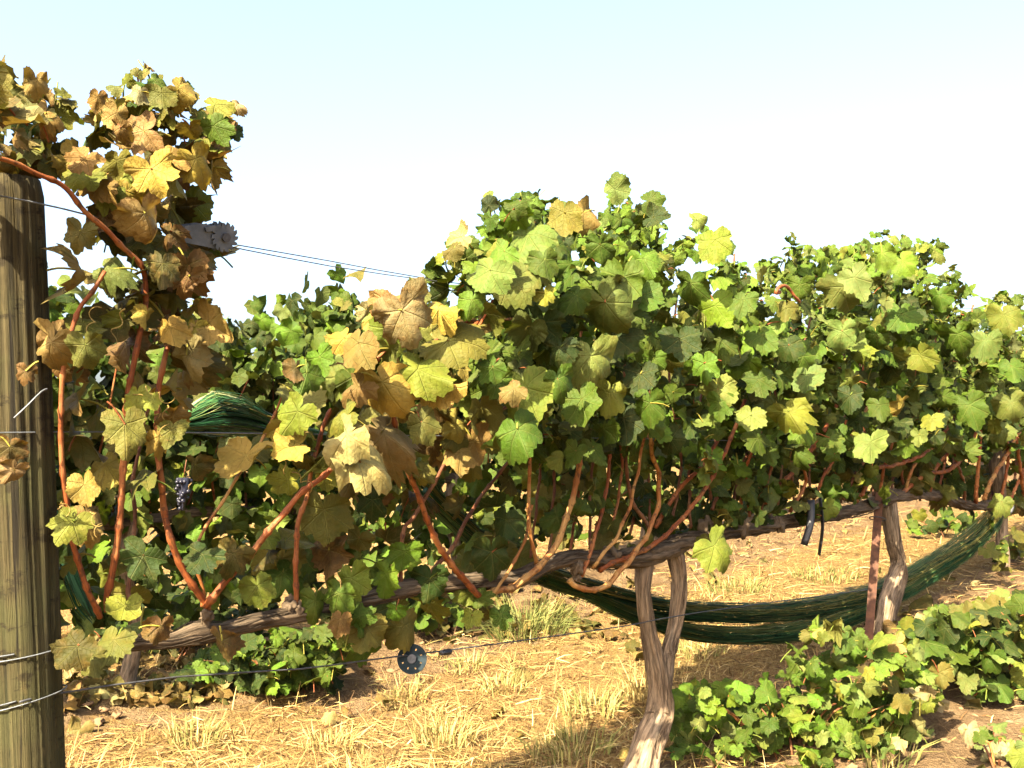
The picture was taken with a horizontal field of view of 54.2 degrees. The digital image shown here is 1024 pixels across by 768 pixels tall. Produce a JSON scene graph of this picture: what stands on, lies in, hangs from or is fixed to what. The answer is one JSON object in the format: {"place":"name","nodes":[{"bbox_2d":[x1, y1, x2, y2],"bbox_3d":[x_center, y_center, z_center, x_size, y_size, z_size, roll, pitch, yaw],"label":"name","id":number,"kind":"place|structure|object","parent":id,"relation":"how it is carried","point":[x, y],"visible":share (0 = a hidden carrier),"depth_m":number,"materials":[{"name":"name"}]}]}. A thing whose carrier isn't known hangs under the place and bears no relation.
{"place":"outdoors","nodes":[
{"label":"outdoors","id":0,"kind":"place"},
{"bbox_2d":[0,0,1023,382],"label":"sky","id":1,"kind":"structure","parent":0,"point":[372,128],"materials":[{"name":"white"}]},
{"bbox_2d":[57,456,1023,767],"bbox_3d":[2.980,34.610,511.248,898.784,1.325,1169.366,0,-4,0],"label":"ground","id":2,"kind":"structure","parent":0,"point":[933,754],"depth_m":5.87,"materials":[{"name":"beige soil"}]},
{"bbox_2d":[0,173,65,767],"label":"trellis post","id":3,"kind":"object","parent":2,"relation":"on","point":[32,735],"visible":0.85,"depth_m":2.33,"materials":[{"name":"brown wood"}]},
{"bbox_2d":[0,650,50,662],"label":"tie wire","id":4,"kind":"object","parent":3,"relation":"attached to","point":[21,657],"visible":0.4,"depth_m":2.30,"materials":[{"name":"metal"}]},
{"bbox_2d":[13,388,47,417],"bbox_3d":[-1.115,0.044,2.324,0.017,0.074,0.081,-3,-5,34],"label":"wire tail","id":5,"kind":"object","parent":3,"relation":"attached to","point":[31,401],"visible":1,"depth_m":2.31},
{"bbox_2d":[0,684,66,711],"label":"tie wire","id":6,"kind":"object","parent":3,"relation":"attached to","point":[31,701],"visible":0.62,"depth_m":2.30,"materials":[{"name":"silver metal"}]},
{"bbox_2d":[0,195,161,230],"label":"trellis wire","id":7,"kind":"object","parent":3,"relation":"attached to","point":[49,206],"visible":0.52,"depth_m":2.37,"materials":[{"name":"grey metal"}]},
{"bbox_2d":[182,221,238,251],"bbox_3d":[-0.850,-0.418,2.791,0.066,0.094,0.169,-3,-5,41],"label":"wire strainer","id":8,"kind":"object","parent":7,"relation":"attached to","point":[220,236],"visible":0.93,"depth_m":2.79,"materials":[{"name":"metal"}]},
{"bbox_2d":[0,431,727,440],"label":"trellis wire","id":9,"kind":"object","parent":3,"relation":"attached to","point":[211,432],"visible":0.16,"depth_m":2.77,"materials":[{"name":"grey metal"}]},
{"bbox_2d":[19,588,878,702],"bbox_3d":[0.580,1.004,4.297,0.078,0.298,5.306,-3,-5,41],"label":"drip line","id":10,"kind":"object","parent":3,"relation":"attached to","point":[65,692],"visible":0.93,"depth_m":3.11,"materials":[{"name":"plastic"}]},
{"bbox_2d":[397,644,426,673],"bbox_3d":[-0.327,0.899,3.268,0.096,0.095,0.032,0,-4,0],"label":"tension disc","id":11,"kind":"object","parent":10,"relation":"attached to","point":[413,659],"visible":0.93,"depth_m":3.26,"materials":[{"name":"grey metal"}]},
{"bbox_2d":[439,649,451,655],"bbox_3d":[-0.224,0.908,3.384,0.021,0.021,0.052,-3,-5,41],"label":"drip emitter","id":12,"kind":"object","parent":10,"relation":"attached to","point":[444,652],"visible":1,"depth_m":3.37,"materials":[{"name":"black plastic"}]},
{"bbox_2d":[233,244,1002,309],"bbox_3d":[1.903,-0.521,5.944,0.003,0.703,8.205,-3,-5,41],"label":"trellis wire","id":13,"kind":"object","parent":3,"relation":"attached to","point":[381,270],"visible":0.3,"depth_m":3.16,"materials":[{"name":"grey metal"}]},
{"bbox_2d":[80,535,278,661],"bbox_3d":[-2.470,1.558,7.168,1.701,0.994,0.968,0,-4,0],"label":"bush","id":14,"kind":"object","parent":2,"relation":"on","point":[221,614],"visible":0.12,"depth_m":6.96,"materials":[{"name":"green plant"}]},
{"bbox_2d":[150,703,242,749],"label":"grass tuft","id":15,"kind":"object","parent":2,"relation":"on","point":[185,733],"visible":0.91,"depth_m":5.12,"materials":[{"name":"yellow plant"}]},
{"bbox_2d":[47,262,369,685],"bbox_3d":[-2.265,0.605,5.880,1.300,2.620,2.991,-4,-5,44],"label":"grapevine","id":16,"kind":"object","parent":2,"relation":"on","point":[254,376],"visible":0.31,"depth_m":5.93,"materials":[{"name":"green plant"}]},
{"bbox_2d":[174,456,192,510],"bbox_3d":[-1.835,0.555,5.574,0.094,0.308,0.104,0,-4,0],"label":"grape bunch","id":17,"kind":"object","parent":16,"relation":"hanging from","point":[182,490],"visible":1,"depth_m":5.55,"materials":[{"name":"purple food"}]},
{"bbox_2d":[169,623,347,698],"bbox_3d":[-1.458,1.638,5.990,1.081,0.485,0.780,0,-4,0],"label":"bush","id":18,"kind":"object","parent":2,"relation":"on","point":[283,647],"visible":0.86,"depth_m":5.80,"materials":[{"name":"green plant"}]},
{"bbox_2d":[295,713,371,753],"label":"grass tuft","id":19,"kind":"object","parent":2,"relation":"on","point":[329,739],"visible":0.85,"depth_m":5.04,"materials":[{"name":"yellow plant"}]},
{"bbox_2d":[0,55,797,767],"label":"grapevine","id":20,"kind":"object","parent":2,"relation":"on","point":[516,261],"visible":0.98,"depth_m":3.10,"materials":[{"name":"green plant"}]},
{"bbox_2d":[57,510,95,623],"bbox_3d":[-1.416,0.593,3.242,0.106,0.380,0.140,-3,-5,39],"label":"bird net","id":21,"kind":"object","parent":20,"relation":"hanging from","point":[75,584],"visible":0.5,"depth_m":3.24,"materials":[{"name":"green plastic"}]},
{"bbox_2d":[186,391,326,441],"bbox_3d":[-0.855,0.113,3.328,0.123,0.166,0.590,-3,-5,37],"label":"bird net","id":22,"kind":"object","parent":20,"relation":"hanging from","point":[255,420],"visible":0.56,"depth_m":3.21,"materials":[{"name":"green plastic"}]},
{"bbox_2d":[373,670,439,708],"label":"grass tuft","id":23,"kind":"object","parent":2,"relation":"on","point":[422,694],"visible":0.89,"depth_m":5.84,"materials":[{"name":"yellow plant"}]},
{"bbox_2d":[352,545,472,635],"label":"bush","id":24,"kind":"object","parent":2,"relation":"on","point":[427,623],"visible":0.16,"depth_m":6.90,"materials":[{"name":"green plant"}]},
{"bbox_2d":[274,263,587,601],"bbox_3d":[-0.430,0.518,7.721,1.129,2.600,2.958,-3,-5,39],"label":"grapevine","id":25,"kind":"object","parent":2,"relation":"on","point":[483,518],"visible":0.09,"depth_m":7.43,"materials":[{"name":"green plant"}]},
{"bbox_2d":[403,696,498,751],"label":"grass tuft","id":26,"kind":"object","parent":2,"relation":"on","point":[465,729],"visible":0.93,"depth_m":5.13,"materials":[{"name":"yellow plant"}]},
{"bbox_2d":[55,389,866,480],"bbox_3d":[-6.475,1.710,30.475,13.474,3.966,90.945,-3,-5,42],"label":"distant vineyard","id":27,"kind":"object","parent":2,"relation":"on","point":[196,443],"depth_m":21.16,"materials":[{"name":"green plant"}]},
{"bbox_2d":[445,646,488,674],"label":"grass tuft","id":28,"kind":"object","parent":2,"relation":"on","point":[458,664],"visible":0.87,"depth_m":6.34,"materials":[{"name":"yellow plant"}]},
{"bbox_2d":[474,664,537,696],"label":"grass tuft","id":29,"kind":"object","parent":2,"relation":"on","point":[515,681],"visible":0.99,"depth_m":5.88,"materials":[{"name":"yellow plant"}]},
{"bbox_2d":[450,585,598,643],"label":"grass tuft","id":30,"kind":"object","parent":2,"relation":"on","point":[557,626],"visible":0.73,"depth_m":7.02,"materials":[{"name":"yellow plant"}]},
{"bbox_2d":[61,512,1018,767],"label":"fallen leaves","id":31,"kind":"object","parent":2,"relation":"on","point":[177,693],"visible":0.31,"depth_m":5.77,"materials":[{"name":"brown plant"}]},
{"bbox_2d":[62,479,1023,767],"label":"dry straw","id":32,"kind":"object","parent":2,"relation":"on","point":[388,743],"visible":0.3,"depth_m":5.41,"materials":[{"name":"yellow plant"}]},
{"bbox_2d":[64,500,1023,767],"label":"soil clods","id":33,"kind":"object","parent":2,"relation":"on","point":[390,670],"visible":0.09,"depth_m":5.27,"materials":[{"name":"brown soil"}]},
{"bbox_2d":[505,710,629,767],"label":"grass tuft","id":34,"kind":"object","parent":2,"relation":"on","point":[574,753],"visible":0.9,"depth_m":4.80,"materials":[{"name":"yellow plant"}]},
{"bbox_2d":[540,675,641,723],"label":"grass tuft","id":35,"kind":"object","parent":2,"relation":"on","point":[614,702],"visible":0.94,"depth_m":5.41,"materials":[{"name":"yellow plant"}]},
{"bbox_2d":[606,661,675,702],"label":"grass tuft","id":36,"kind":"object","parent":2,"relation":"on","point":[633,690],"visible":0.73,"depth_m":5.54,"materials":[{"name":"yellow plant"}]},
{"bbox_2d":[553,317,735,541],"bbox_3d":[1.308,0.466,9.708,1.326,2.608,2.972,-4,-5,44],"label":"grapevine","id":37,"kind":"object","parent":2,"relation":"on","point":[667,493],"visible":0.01,"depth_m":9.52,"materials":[{"name":"green plant"}]},
{"bbox_2d":[662,640,731,661],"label":"grass tuft","id":38,"kind":"object","parent":2,"relation":"on","point":[683,646],"visible":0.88,"depth_m":6.25,"materials":[{"name":"yellow plant"}]},
{"bbox_2d":[693,572,768,596],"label":"grass tuft","id":39,"kind":"object","parent":2,"relation":"on","point":[734,584],"visible":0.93,"depth_m":8.07,"materials":[{"name":"beige plant"}]},
{"bbox_2d":[743,501,793,515],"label":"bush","id":40,"kind":"object","parent":2,"relation":"on","point":[783,512],"visible":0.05,"depth_m":11.29,"materials":[{"name":"green plant"}]},
{"bbox_2d":[740,299,846,480],"bbox_3d":[2.948,0.366,11.791,1.300,2.626,2.991,-4,-5,44],"label":"grapevine","id":41,"kind":"object","parent":2,"relation":"on","point":[814,323],"depth_m":12.43,"materials":[{"name":"green plant"}]},
{"bbox_2d":[662,615,954,767],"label":"bush","id":42,"kind":"object","parent":2,"relation":"on","point":[917,680],"visible":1,"depth_m":4.52,"materials":[{"name":"green plant"}]},
{"bbox_2d":[786,561,866,584],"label":"grass tuft","id":43,"kind":"object","parent":2,"relation":"on","point":[819,578],"visible":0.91,"depth_m":8.39,"materials":[{"name":"beige plant"}]},
{"bbox_2d":[802,316,878,491],"bbox_3d":[4.782,0.346,13.628,1.129,2.675,2.958,-3,-5,39],"label":"grapevine","id":44,"kind":"object","parent":2,"relation":"on","point":[871,429],"visible":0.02,"depth_m":13.31,"materials":[{"name":"green plant"}]},
{"bbox_2d":[739,229,995,635],"bbox_3d":[2.750,0.305,6.813,0.980,2.836,5.655,-3,-5,40],"label":"grapevine","id":45,"kind":"object","parent":2,"relation":"on","point":[912,344],"visible":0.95,"depth_m":5.90,"materials":[{"name":"green plant"}]},
{"bbox_2d":[417,483,1004,644],"bbox_3d":[1.885,1.003,6.065,0.207,1.011,6.461,-4,-5,44],"label":"bird net","id":46,"kind":"object","parent":45,"relation":"hanging from","point":[932,568],"visible":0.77,"depth_m":5.39,"materials":[{"name":"green plastic"}]},
{"bbox_2d":[801,500,814,545],"bbox_3d":[1.561,0.728,5.247,0.055,0.238,0.109,-3,-5,41],"label":"hanging strap","id":47,"kind":"object","parent":45,"relation":"hanging from","point":[809,526],"visible":1,"depth_m":5.23,"materials":[{"name":"black plastic"}]},
{"bbox_2d":[817,497,823,555],"bbox_3d":[1.649,0.761,5.353,0.032,0.308,0.073,0,-4,0],"label":"hanging strap","id":48,"kind":"object","parent":45,"relation":"hanging from","point":[822,529],"visible":0.98,"depth_m":5.33,"materials":[{"name":"black plastic"}]},
{"bbox_2d":[865,492,886,649],"bbox_3d":[2.236,1.161,6.137,0.107,0.985,0.359,-2,-4,31],"label":"vine stake","id":49,"kind":"object","parent":2,"relation":"on","point":[873,576],"visible":0.91,"depth_m":6.13,"materials":[{"name":"metal"}]},
{"bbox_2d":[820,712,948,767],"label":"grass tuft","id":50,"kind":"object","parent":2,"relation":"on","point":[879,763],"visible":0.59,"depth_m":4.40,"materials":[{"name":"yellow plant"}]},
{"bbox_2d":[904,506,977,536],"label":"bush","id":51,"kind":"object","parent":2,"relation":"on","point":[944,521],"visible":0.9,"depth_m":10.37,"materials":[{"name":"green plant"}]},
{"bbox_2d":[913,357,990,424],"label":"grapevine","id":52,"kind":"object","parent":2,"relation":"on","point":[972,361],"visible":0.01,"depth_m":15.93,"materials":[{"name":"green plant"}]},
{"bbox_2d":[892,587,1023,703],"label":"bush","id":53,"kind":"object","parent":2,"relation":"on","point":[977,644],"visible":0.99,"depth_m":5.05,"materials":[{"name":"green plant"}]},
{"bbox_2d":[968,356,999,464],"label":"grapevine","id":54,"kind":"object","parent":2,"relation":"on","point":[995,388],"visible":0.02,"depth_m":17.49,"materials":[{"name":"green plant"}]},
{"bbox_2d":[958,719,1023,767],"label":"bush","id":55,"kind":"object","parent":2,"relation":"on","point":[998,748],"visible":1,"depth_m":4.31,"materials":[{"name":"green plant"}]},
{"bbox_2d":[968,290,1023,582],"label":"grapevine","id":56,"kind":"object","parent":2,"relation":"on","point":[1001,338],"visible":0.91,"depth_m":7.67,"materials":[{"name":"green plant"}]}
]}

